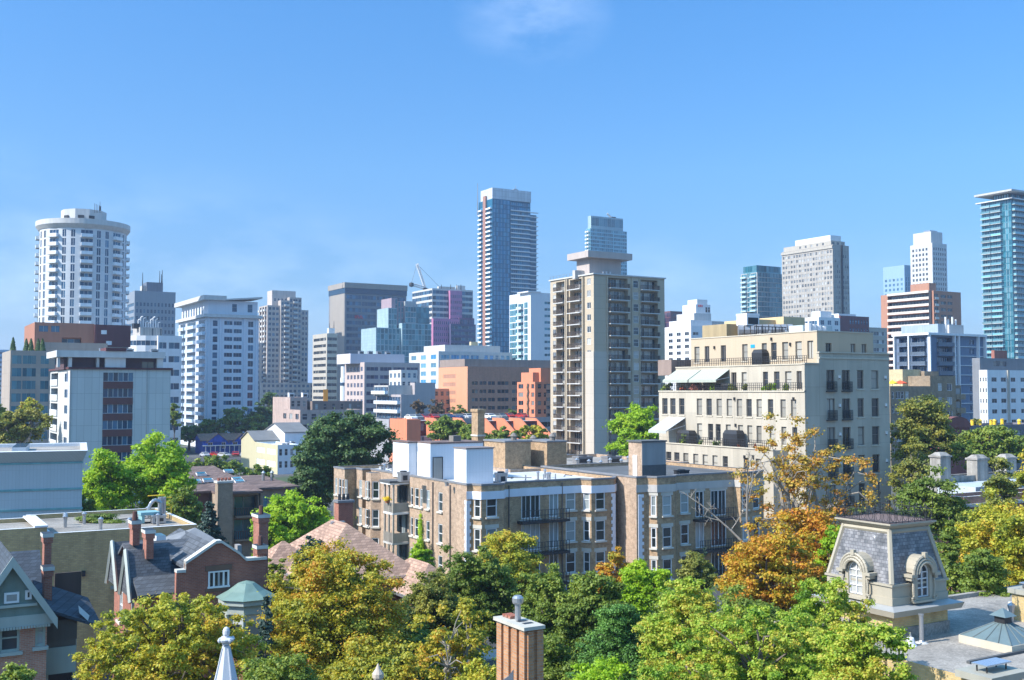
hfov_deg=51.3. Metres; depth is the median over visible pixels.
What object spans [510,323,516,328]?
window
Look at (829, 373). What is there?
window
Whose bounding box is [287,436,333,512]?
oak tree
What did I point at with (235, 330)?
window
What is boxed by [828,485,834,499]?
window
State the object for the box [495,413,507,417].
parked car
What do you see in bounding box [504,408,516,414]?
street tree
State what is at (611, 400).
window
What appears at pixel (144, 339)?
office block
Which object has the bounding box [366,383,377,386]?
window
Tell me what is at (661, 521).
apartment house
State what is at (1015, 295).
window
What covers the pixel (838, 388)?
condominium
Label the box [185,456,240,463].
parking lot
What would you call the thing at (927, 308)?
window
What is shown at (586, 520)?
window
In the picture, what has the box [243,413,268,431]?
street tree
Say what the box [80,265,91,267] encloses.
window
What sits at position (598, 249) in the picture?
window
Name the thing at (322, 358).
window
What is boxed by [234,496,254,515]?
window
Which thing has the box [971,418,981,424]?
street tree
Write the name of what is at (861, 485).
window
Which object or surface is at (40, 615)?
victorian house
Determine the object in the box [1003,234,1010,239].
window
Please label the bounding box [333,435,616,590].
apartment house
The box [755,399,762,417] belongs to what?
window
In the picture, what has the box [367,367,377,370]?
window
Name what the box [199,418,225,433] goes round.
street tree
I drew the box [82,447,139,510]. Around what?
locust tree
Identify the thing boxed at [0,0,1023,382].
sky
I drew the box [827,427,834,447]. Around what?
window
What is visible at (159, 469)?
locust tree
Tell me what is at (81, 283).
window
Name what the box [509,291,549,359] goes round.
apartment tower
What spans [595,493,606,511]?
window
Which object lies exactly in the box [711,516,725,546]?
window
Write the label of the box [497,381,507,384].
window
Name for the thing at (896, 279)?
glass tower
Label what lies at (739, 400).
window
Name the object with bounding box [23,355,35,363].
window
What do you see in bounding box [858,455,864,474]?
window
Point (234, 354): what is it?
window
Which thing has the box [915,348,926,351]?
window
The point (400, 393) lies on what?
office block
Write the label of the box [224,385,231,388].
window
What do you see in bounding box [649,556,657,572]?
window
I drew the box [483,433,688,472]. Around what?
apartment house
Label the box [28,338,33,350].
cypress
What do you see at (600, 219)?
window
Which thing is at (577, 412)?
window
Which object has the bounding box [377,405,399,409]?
window
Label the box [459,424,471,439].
street tree
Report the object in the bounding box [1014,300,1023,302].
window
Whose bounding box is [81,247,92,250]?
window
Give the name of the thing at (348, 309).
window
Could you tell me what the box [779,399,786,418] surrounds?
window
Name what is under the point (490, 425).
rowhouse
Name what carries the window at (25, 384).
in the apartment building at (25, 374)
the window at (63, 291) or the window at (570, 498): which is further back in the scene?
the window at (63, 291)
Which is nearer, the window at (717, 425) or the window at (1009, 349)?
the window at (717, 425)
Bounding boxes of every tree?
[0,403,7,440]
[0,407,54,443]
[0,661,37,679]
[19,397,43,442]
[68,592,272,679]
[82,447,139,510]
[82,495,98,511]
[118,429,200,509]
[166,484,203,528]
[170,403,182,441]
[181,424,201,451]
[188,454,252,475]
[197,501,229,543]
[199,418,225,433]
[216,407,250,432]
[237,652,321,679]
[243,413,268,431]
[246,464,273,476]
[248,534,443,679]
[249,508,293,555]
[250,402,265,429]
[250,487,333,542]
[256,596,275,659]
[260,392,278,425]
[268,558,286,654]
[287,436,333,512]
[287,536,330,667]
[292,407,402,503]
[317,631,401,679]
[361,651,431,679]
[366,590,417,670]
[395,622,462,679]
[401,567,469,649]
[405,596,495,679]
[408,540,435,566]
[410,399,426,413]
[425,414,466,439]
[426,399,444,413]
[439,544,520,674]
[448,404,469,413]
[450,656,495,679]
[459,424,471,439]
[477,528,550,596]
[485,425,523,438]
[492,630,583,679]
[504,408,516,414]
[510,562,574,656]
[520,425,548,438]
[551,570,642,662]
[564,654,631,679]
[565,602,651,679]
[595,545,629,592]
[601,402,658,451]
[611,427,638,455]
[617,558,672,623]
[631,604,858,679]
[635,575,721,679]
[642,578,684,642]
[674,550,718,593]
[682,452,795,562]
[713,522,826,623]
[713,584,781,678]
[727,412,892,597]
[764,500,840,575]
[789,576,883,664]
[807,619,918,679]
[813,525,840,581]
[884,435,932,507]
[885,507,939,545]
[890,394,964,467]
[896,464,971,541]
[936,486,1023,590]
[936,511,964,594]
[948,424,1023,471]
[958,547,1011,596]
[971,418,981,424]
[979,455,1020,513]
[990,509,1023,586]
[1011,448,1023,503]
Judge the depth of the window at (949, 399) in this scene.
234.51 m
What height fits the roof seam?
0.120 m
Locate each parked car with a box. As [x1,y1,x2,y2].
[200,452,209,456]
[217,452,230,456]
[232,451,238,455]
[404,414,417,418]
[415,414,423,418]
[429,414,439,418]
[453,414,464,417]
[463,413,471,417]
[485,413,495,417]
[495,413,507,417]
[502,413,514,417]
[515,413,528,416]
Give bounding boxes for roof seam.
[966,650,1023,663]
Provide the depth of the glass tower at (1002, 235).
551.94 m
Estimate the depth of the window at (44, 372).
248.63 m
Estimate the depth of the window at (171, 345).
330.99 m
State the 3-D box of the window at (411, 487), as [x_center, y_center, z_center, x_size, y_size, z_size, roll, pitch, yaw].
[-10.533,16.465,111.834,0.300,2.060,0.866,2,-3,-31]
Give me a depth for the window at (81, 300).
339.13 m
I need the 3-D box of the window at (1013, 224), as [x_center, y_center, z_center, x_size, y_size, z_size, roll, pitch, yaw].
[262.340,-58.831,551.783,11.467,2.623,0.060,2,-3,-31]
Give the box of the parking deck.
[367,416,550,464]
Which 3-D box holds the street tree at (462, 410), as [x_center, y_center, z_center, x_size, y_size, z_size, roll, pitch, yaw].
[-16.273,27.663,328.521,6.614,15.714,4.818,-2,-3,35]
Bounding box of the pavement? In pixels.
[467,603,816,662]
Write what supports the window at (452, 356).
in the office block at (429, 358)
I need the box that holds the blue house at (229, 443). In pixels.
[193,433,243,453]
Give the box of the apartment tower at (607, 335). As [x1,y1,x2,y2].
[549,250,665,455]
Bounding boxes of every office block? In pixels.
[129,316,181,445]
[337,351,419,416]
[371,370,434,417]
[409,342,511,388]
[805,311,868,331]
[869,327,886,352]
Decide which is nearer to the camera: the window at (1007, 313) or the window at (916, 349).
the window at (916, 349)
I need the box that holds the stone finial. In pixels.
[372,663,383,679]
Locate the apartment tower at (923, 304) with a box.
[881,283,960,369]
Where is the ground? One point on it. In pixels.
(281, 477)
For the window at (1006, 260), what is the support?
in the glass tower at (1002, 235)
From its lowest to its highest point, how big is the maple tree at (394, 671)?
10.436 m
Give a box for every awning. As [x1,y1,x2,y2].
[648,417,684,433]
[663,370,700,382]
[688,369,728,382]
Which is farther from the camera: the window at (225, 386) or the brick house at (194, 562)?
the window at (225, 386)
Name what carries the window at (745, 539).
in the apartment house at (661, 521)
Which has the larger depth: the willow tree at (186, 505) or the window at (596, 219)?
the window at (596, 219)
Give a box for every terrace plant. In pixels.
[660,384,671,389]
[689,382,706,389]
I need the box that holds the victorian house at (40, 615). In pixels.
[0,531,101,679]
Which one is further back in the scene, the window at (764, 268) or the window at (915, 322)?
the window at (764, 268)
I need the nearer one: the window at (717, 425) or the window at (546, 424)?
the window at (717, 425)
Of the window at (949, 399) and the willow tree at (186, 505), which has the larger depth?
the window at (949, 399)
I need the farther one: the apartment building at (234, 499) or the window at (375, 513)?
the apartment building at (234, 499)
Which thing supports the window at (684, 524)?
in the apartment house at (661, 521)
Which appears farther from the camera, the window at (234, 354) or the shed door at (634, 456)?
the window at (234, 354)
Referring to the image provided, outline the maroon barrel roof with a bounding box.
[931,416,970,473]
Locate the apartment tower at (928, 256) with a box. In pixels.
[910,230,947,291]
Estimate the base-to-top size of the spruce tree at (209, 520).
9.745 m
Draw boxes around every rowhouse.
[390,418,420,461]
[421,418,431,440]
[426,418,465,440]
[485,418,495,433]
[494,418,520,438]
[510,418,550,437]
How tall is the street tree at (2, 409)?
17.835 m
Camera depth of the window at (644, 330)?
249.75 m
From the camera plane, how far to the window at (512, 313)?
484.00 m
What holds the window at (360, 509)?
in the apartment house at (458, 493)
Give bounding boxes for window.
[0,627,22,656]
[4,590,31,603]
[11,393,20,401]
[11,406,19,411]
[12,355,21,363]
[12,368,20,375]
[12,381,20,388]
[22,381,35,388]
[22,393,34,401]
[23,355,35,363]
[23,368,35,376]
[32,627,48,650]
[38,229,125,322]
[39,325,47,331]
[39,431,46,438]
[40,368,48,376]
[40,381,47,388]
[40,393,47,401]
[41,356,48,363]
[41,406,47,413]
[51,326,59,331]
[61,290,64,297]
[62,255,65,262]
[62,339,79,342]
[70,290,73,297]
[79,317,90,320]
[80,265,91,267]
[80,273,91,276]
[80,282,91,285]
[80,291,91,294]
[80,299,91,302]
[80,308,90,311]
[81,230,92,233]
[81,238,92,241]
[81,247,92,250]
[81,256,91,259]
[102,420,131,428]
[102,436,131,445]
[103,373,132,380]
[103,389,132,396]
[103,404,132,412]
[113,452,131,460]
[115,592,122,625]
[137,340,145,345]
[142,362,153,367]
[146,340,154,345]
[159,342,165,348]
[169,343,178,348]
[169,356,178,361]
[170,397,178,402]
[171,370,178,375]
[171,383,178,389]
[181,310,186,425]
[186,400,194,403]
[186,407,194,410]
[186,415,194,418]
[187,384,194,387]
[187,392,194,395]
[207,570,229,588]
[223,393,230,396]
[223,401,230,404]
[224,321,231,324]
[224,329,231,332]
[224,337,231,340]
[224,345,231,348]
[224,353,231,356]
[224,361,231,364]
[224,369,231,372]
[224,377,231,380]
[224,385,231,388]
[225,613,263,640]
[232,304,236,311]
[233,345,240,348]
[233,353,240,356]
[233,361,240,364]
[233,369,240,372]
[233,377,240,380]
[233,385,240,388]
[233,393,240,396]
[233,401,240,404]
[234,321,241,324]
[234,329,241,332]
[234,337,241,340]
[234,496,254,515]
[234,519,252,538]
[248,337,252,342]
[248,345,252,350]
[248,353,252,358]
[248,361,252,366]
[258,298,311,402]
[263,495,267,506]
[313,396,322,398]
[314,338,325,341]
[314,344,325,347]
[314,351,325,354]
[314,357,325,360]
[314,364,325,366]
[314,370,325,373]
[314,377,325,379]
[314,383,325,385]
[327,351,336,353]
[327,357,336,359]
[327,364,336,366]
[327,370,336,372]
[337,478,340,495]
[341,479,343,496]
[345,480,347,497]
[346,333,360,337]
[346,340,360,343]
[346,346,360,349]
[347,295,360,298]
[347,301,360,305]
[347,308,360,311]
[347,314,359,317]
[347,321,360,324]
[347,327,360,330]
[357,479,362,497]
[357,507,362,525]
[362,296,375,299]
[362,302,375,305]
[362,308,375,312]
[362,315,375,318]
[362,321,375,324]
[363,481,367,499]
[363,509,367,527]
[366,375,377,378]
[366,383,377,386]
[366,472,380,543]
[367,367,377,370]
[371,481,379,499]
[371,510,379,528]
[375,387,387,390]
[377,296,390,299]
[377,397,400,401]
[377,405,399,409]
[377,414,399,417]
[380,367,390,370]
[380,375,388,378]
[389,299,430,353]
[392,297,404,300]
[393,367,404,369]
[397,485,405,502]
[397,515,405,532]
[397,544,404,559]
[408,487,412,506]
[408,517,412,536]
[413,290,474,344]
[413,488,418,508]
[413,518,418,538]
[418,489,422,508]
[424,490,429,510]
[424,521,429,541]
[436,492,442,513]
[436,524,442,545]
[438,555,441,567]
[441,355,448,358]
[451,355,458,358]
[461,355,468,358]
[466,422,550,426]
[472,499,481,519]
[472,524,481,552]
[480,200,535,352]
[485,499,498,518]
[485,524,498,538]
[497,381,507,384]
[497,390,507,392]
[497,398,507,401]
[497,406,507,409]
[510,304,516,309]
[510,310,516,315]
[510,316,516,322]
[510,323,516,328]
[510,329,516,334]
[510,336,516,341]
[510,342,516,347]
[510,349,516,353]
[520,487,539,518]
[520,518,541,550]
[548,486,557,516]
[548,517,559,548]
[549,549,558,572]
[553,284,555,434]
[565,493,577,511]
[565,517,577,543]
[565,548,577,574]
[575,292,581,301]
[575,304,581,313]
[575,316,581,323]
[575,327,581,335]
[575,339,581,348]
[575,351,581,360]
[575,363,581,370]
[575,374,581,382]
[575,386,581,394]
[575,398,581,406]
[575,410,581,418]
[575,421,581,430]
[575,433,581,442]
[575,445,581,453]
[581,493,590,511]
[581,517,590,542]
[581,548,590,573]
[590,229,602,231]
[590,232,602,235]
[590,236,603,239]
[590,240,603,243]
[590,244,603,246]
[590,247,603,250]
[591,217,594,225]
[594,516,606,542]
[594,547,606,571]
[595,218,598,225]
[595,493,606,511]
[599,218,602,225]
[603,218,626,274]
[608,279,623,288]
[608,291,623,300]
[608,303,624,312]
[608,315,624,324]
[608,327,624,336]
[608,338,624,348]
[609,350,624,358]
[609,362,624,370]
[609,374,624,382]
[609,386,624,394]
[609,398,624,406]
[609,410,624,418]
[609,434,618,442]
[633,280,637,287]
[633,292,637,299]
[633,304,637,310]
[634,316,638,322]
[634,327,638,334]
[634,339,638,346]
[634,351,638,357]
[634,363,638,369]
[634,375,638,381]
[634,386,638,393]
[640,281,653,290]
[640,293,653,302]
[640,305,653,312]
[641,316,653,325]
[641,328,653,337]
[641,339,654,347]
[641,351,654,359]
[641,363,654,372]
[641,375,654,382]
[641,386,654,394]
[641,398,654,406]
[649,492,657,517]
[649,524,657,549]
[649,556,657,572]
[661,344,747,461]
[661,492,673,517]
[661,523,673,549]
[661,555,673,579]
[665,313,669,326]
[679,489,690,514]
[679,520,690,545]
[679,551,688,568]
[694,454,697,463]
[694,489,704,516]
[696,518,703,547]
[703,454,707,464]
[709,487,726,515]
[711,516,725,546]
[711,547,726,576]
[713,455,717,465]
[716,399,722,416]
[716,424,721,441]
[724,456,727,466]
[726,399,732,416]
[736,399,742,417]
[741,487,749,511]
[742,266,781,317]
[742,372,746,390]
[742,517,749,541]
[745,399,752,417]
[746,425,752,443]
[752,486,761,509]
[752,515,760,536]
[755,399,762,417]
[755,426,762,444]
[764,372,767,390]
[769,399,773,418]
[770,426,774,440]
[771,343,777,360]
[775,371,779,390]
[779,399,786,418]
[780,427,786,445]
[781,342,788,360]
[783,242,848,316]
[786,371,792,390]
[791,399,795,418]
[792,427,796,446]
[794,341,802,360]
[797,371,801,388]
[808,341,812,358]
[826,343,830,351]
[826,370,833,389]
[827,399,833,418]
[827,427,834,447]
[828,456,834,476]
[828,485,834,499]
[842,370,848,389]
[842,398,848,417]
[843,427,849,446]
[843,455,849,475]
[843,484,850,503]
[850,344,854,351]
[857,371,864,389]
[857,399,864,417]
[858,427,865,446]
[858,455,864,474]
[858,483,866,503]
[861,344,865,352]
[871,332,886,335]
[871,370,879,389]
[871,398,879,417]
[872,426,880,445]
[872,454,880,473]
[873,340,886,343]
[873,348,886,351]
[873,482,881,501]
[890,294,928,302]
[890,301,928,308]
[890,307,928,314]
[890,314,928,320]
[890,321,928,325]
[890,329,900,331]
[896,391,899,398]
[912,248,945,290]
[915,338,925,341]
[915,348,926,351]
[915,357,926,365]
[915,367,926,370]
[937,338,947,341]
[937,348,947,351]
[937,358,948,365]
[937,367,948,370]
[947,384,951,390]
[947,397,951,403]
[982,194,1023,344]
[993,361,1005,366]
[994,324,1004,327]
[995,330,1004,332]
[995,336,1004,338]
[995,342,1004,344]
[1002,199,1010,204]
[1003,204,1010,209]
[1003,210,1010,215]
[1003,216,1010,221]
[1003,222,1010,227]
[1003,228,1010,233]
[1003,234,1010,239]
[1003,240,1010,245]
[1003,246,1011,251]
[1004,252,1011,256]
[1004,257,1011,262]
[1004,263,1011,268]
[1004,269,1011,274]
[1004,275,1011,280]
[1004,281,1011,286]
[1004,287,1012,292]
[1004,293,1012,298]
[1005,299,1012,303]
[1005,305,1012,309]
[1005,311,1012,315]
[1005,317,1012,321]
[1005,323,1012,327]
[1005,329,1012,333]
[1005,335,1013,339]
[1005,341,1013,345]
[1006,346,1013,351]
[1007,352,1013,357]
[1012,223,1023,226]
[1014,294,1023,296]
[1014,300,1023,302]
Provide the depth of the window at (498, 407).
378.60 m
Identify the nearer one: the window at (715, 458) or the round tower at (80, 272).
the window at (715, 458)
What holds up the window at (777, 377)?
in the condominium
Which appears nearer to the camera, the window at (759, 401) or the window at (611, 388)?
the window at (759, 401)
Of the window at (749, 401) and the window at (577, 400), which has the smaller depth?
the window at (749, 401)
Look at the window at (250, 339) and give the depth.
378.51 m
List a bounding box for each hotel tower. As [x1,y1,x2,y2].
[665,299,723,390]
[781,235,849,317]
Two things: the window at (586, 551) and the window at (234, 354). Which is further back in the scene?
the window at (234, 354)
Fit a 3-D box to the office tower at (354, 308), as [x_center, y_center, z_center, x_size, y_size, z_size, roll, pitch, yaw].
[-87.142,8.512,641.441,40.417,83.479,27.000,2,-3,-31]
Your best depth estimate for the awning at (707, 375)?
140.54 m
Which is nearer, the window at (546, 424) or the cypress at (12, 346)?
the cypress at (12, 346)
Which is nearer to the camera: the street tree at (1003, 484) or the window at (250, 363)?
the street tree at (1003, 484)
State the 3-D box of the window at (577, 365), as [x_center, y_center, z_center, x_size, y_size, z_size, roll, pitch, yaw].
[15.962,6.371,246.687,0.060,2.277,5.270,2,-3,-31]
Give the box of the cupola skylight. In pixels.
[959,608,1023,652]
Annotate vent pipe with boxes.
[915,613,927,643]
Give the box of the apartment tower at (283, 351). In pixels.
[258,290,311,422]
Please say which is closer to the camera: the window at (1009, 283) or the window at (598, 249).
the window at (1009, 283)
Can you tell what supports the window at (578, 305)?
in the apartment tower at (607, 335)
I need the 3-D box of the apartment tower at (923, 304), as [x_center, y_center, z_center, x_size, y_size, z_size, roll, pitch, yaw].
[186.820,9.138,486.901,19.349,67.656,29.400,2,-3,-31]
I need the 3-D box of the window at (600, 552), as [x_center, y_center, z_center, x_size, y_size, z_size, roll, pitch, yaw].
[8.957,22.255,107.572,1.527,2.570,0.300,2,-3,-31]
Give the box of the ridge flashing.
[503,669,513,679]
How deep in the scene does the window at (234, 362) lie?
375.79 m
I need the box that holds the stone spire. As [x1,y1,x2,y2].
[214,627,237,679]
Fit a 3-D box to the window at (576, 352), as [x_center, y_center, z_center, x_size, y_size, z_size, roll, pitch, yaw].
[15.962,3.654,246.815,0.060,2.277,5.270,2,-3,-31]
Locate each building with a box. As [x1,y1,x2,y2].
[0,442,87,518]
[0,494,196,678]
[1,342,107,443]
[46,348,172,503]
[172,466,262,555]
[235,470,298,506]
[240,422,307,473]
[273,392,362,428]
[517,368,549,416]
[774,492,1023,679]
[889,369,965,483]
[891,317,986,422]
[910,419,1023,475]
[972,350,1023,422]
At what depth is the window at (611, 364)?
244.74 m
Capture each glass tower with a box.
[477,183,537,352]
[585,213,626,274]
[740,265,781,318]
[883,265,910,294]
[974,189,1023,358]
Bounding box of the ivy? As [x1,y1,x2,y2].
[411,511,423,550]
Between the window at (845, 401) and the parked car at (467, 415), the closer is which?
the window at (845, 401)
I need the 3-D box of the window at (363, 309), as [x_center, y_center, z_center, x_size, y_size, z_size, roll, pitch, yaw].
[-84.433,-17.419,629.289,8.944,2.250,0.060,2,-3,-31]
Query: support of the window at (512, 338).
in the apartment tower at (529, 325)
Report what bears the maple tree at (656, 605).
on the ground
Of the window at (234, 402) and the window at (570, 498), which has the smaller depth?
the window at (570, 498)
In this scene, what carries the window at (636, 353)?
in the apartment tower at (607, 335)
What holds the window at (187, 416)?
in the apartment tower at (220, 344)
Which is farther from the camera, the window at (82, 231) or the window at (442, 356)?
the window at (442, 356)
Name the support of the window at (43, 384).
in the apartment building at (25, 374)
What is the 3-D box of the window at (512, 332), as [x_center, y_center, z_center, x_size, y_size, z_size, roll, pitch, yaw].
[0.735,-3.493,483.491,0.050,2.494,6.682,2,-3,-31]
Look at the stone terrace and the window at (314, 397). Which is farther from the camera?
the window at (314, 397)
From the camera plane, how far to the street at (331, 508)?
177.71 m
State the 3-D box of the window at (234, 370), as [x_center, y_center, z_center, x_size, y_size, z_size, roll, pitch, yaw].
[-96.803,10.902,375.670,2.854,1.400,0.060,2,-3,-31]
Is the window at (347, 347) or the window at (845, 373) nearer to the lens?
the window at (845, 373)
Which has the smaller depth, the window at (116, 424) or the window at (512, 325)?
the window at (116, 424)
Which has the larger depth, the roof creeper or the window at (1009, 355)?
the window at (1009, 355)
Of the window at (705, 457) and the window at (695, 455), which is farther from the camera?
the window at (695, 455)
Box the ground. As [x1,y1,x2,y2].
[121,444,902,679]
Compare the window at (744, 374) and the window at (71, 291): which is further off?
the window at (71, 291)
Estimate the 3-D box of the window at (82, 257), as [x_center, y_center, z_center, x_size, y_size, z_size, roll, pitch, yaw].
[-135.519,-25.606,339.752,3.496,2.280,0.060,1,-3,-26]
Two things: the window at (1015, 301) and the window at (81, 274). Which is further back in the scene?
the window at (1015, 301)
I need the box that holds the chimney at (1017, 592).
[1007,582,1023,621]
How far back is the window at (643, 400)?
248.81 m
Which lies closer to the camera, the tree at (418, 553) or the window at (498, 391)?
the tree at (418, 553)
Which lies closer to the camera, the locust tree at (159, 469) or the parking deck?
the locust tree at (159, 469)
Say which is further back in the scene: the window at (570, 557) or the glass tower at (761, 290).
the glass tower at (761, 290)
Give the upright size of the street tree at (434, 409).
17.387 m
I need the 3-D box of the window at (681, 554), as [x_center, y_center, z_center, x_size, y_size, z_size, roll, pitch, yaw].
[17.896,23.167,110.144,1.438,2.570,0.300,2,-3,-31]
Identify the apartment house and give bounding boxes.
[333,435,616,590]
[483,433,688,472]
[541,439,763,588]
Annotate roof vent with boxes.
[907,632,916,646]
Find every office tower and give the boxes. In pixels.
[0,350,8,403]
[127,270,175,335]
[312,323,336,400]
[328,282,407,400]
[412,285,475,345]
[665,311,682,327]
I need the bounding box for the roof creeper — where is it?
[74,513,124,523]
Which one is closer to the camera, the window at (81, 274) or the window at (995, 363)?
the window at (995, 363)
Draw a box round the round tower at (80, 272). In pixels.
[34,204,129,324]
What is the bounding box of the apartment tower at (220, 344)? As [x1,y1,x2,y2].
[174,295,262,446]
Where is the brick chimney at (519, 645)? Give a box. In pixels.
[493,595,544,679]
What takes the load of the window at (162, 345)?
in the office block at (144, 339)
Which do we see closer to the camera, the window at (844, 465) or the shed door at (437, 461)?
the shed door at (437, 461)
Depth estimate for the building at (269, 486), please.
136.18 m
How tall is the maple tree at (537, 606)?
9.837 m
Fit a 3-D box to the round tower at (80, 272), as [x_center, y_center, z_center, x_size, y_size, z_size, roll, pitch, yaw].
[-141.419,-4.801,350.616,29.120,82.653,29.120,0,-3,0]
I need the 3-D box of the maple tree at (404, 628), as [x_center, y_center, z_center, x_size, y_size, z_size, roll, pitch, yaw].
[-7.290,18.659,60.769,5.018,8.454,5.517,1,-3,-12]
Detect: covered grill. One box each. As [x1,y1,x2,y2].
[676,430,696,443]
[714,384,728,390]
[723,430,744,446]
[752,349,768,364]
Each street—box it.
[76,591,790,679]
[327,506,333,515]
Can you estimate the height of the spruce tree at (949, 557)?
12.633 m
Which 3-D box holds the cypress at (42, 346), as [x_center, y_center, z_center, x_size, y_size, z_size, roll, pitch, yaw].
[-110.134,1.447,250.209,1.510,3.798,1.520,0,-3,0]
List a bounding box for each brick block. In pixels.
[24,322,130,350]
[435,359,550,415]
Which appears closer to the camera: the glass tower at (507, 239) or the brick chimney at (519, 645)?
the brick chimney at (519, 645)
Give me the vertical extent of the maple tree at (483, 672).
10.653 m
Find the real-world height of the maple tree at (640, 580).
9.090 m
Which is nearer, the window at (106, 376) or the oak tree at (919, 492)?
the oak tree at (919, 492)
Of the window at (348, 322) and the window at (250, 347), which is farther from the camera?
the window at (348, 322)
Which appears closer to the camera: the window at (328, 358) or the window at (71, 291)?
the window at (71, 291)
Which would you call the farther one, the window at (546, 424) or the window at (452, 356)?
the window at (452, 356)
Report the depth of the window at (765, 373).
133.67 m
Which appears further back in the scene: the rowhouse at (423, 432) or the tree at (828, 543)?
the rowhouse at (423, 432)
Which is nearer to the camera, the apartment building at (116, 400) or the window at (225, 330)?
the apartment building at (116, 400)
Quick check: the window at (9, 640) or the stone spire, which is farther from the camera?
the window at (9, 640)
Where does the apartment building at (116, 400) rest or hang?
on the ground
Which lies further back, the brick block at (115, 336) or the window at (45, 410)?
the brick block at (115, 336)
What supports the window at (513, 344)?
in the apartment tower at (529, 325)
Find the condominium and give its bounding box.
[658,312,890,548]
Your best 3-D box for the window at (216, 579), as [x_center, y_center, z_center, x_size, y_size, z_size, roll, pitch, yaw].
[-16.577,13.525,60.298,1.251,0.945,0.116,2,-3,-31]
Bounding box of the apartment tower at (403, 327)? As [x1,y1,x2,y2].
[361,298,430,362]
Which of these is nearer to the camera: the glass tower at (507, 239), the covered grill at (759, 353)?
the covered grill at (759, 353)
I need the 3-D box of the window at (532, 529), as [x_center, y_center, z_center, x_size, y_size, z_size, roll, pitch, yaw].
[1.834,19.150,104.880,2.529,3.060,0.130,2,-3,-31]
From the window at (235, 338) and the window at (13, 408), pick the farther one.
the window at (235, 338)
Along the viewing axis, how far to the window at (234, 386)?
375.43 m
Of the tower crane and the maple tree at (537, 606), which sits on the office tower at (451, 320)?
the tower crane
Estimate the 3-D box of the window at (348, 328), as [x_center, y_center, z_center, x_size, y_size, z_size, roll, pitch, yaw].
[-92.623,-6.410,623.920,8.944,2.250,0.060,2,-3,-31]
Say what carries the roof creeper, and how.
on the yellow brick building at (82, 547)
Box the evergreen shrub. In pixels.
[702,547,712,611]
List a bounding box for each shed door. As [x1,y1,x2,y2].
[433,457,442,478]
[633,455,636,475]
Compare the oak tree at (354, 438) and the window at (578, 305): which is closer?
the oak tree at (354, 438)
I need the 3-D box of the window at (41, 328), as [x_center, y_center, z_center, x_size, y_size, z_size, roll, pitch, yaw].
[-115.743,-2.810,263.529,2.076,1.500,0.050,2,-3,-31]
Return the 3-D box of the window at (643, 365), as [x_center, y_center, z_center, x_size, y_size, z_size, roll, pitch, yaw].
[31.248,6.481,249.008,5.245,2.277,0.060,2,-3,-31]
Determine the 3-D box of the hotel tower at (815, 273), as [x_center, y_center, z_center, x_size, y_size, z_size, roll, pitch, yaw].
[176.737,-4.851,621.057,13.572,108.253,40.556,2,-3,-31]
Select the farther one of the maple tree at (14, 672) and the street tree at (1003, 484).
the street tree at (1003, 484)
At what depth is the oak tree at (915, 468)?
126.43 m
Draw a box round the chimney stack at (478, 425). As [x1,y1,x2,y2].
[470,409,485,445]
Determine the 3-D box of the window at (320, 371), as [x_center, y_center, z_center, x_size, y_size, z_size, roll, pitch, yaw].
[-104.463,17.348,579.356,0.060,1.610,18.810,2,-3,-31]
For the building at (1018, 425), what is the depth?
200.20 m
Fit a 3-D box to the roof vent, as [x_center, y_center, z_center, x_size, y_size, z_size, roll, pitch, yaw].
[18.146,13.611,48.585,0.600,0.600,0.600,2,-3,-31]
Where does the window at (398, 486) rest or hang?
in the apartment house at (458, 493)
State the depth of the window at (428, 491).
108.68 m
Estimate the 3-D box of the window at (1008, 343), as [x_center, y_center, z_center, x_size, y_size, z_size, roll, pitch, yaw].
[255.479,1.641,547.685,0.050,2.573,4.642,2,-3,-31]
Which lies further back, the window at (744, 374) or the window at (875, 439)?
the window at (744, 374)
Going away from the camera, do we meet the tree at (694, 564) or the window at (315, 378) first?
the tree at (694, 564)
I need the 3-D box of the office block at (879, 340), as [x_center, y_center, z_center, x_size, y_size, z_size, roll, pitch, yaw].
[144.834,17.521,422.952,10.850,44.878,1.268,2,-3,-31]
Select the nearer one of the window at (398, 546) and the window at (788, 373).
the window at (398, 546)
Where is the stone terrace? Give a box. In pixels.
[928,452,1023,493]
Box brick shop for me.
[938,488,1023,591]
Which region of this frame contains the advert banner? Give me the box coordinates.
[323,389,327,400]
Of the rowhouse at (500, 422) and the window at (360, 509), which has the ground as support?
the rowhouse at (500, 422)
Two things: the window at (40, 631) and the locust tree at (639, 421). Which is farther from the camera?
the locust tree at (639, 421)
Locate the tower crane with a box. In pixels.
[409,264,428,289]
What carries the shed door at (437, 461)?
in the apartment house at (458, 493)
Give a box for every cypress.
[9,337,15,350]
[23,338,28,350]
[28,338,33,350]
[35,338,39,350]
[39,338,45,350]
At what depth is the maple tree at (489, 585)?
68.89 m
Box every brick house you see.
[104,506,274,679]
[268,493,459,672]
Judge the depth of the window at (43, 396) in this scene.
248.38 m
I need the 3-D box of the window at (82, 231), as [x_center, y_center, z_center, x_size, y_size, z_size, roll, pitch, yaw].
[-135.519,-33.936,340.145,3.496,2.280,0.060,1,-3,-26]
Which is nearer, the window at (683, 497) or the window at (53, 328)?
the window at (683, 497)
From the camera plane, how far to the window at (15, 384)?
245.52 m

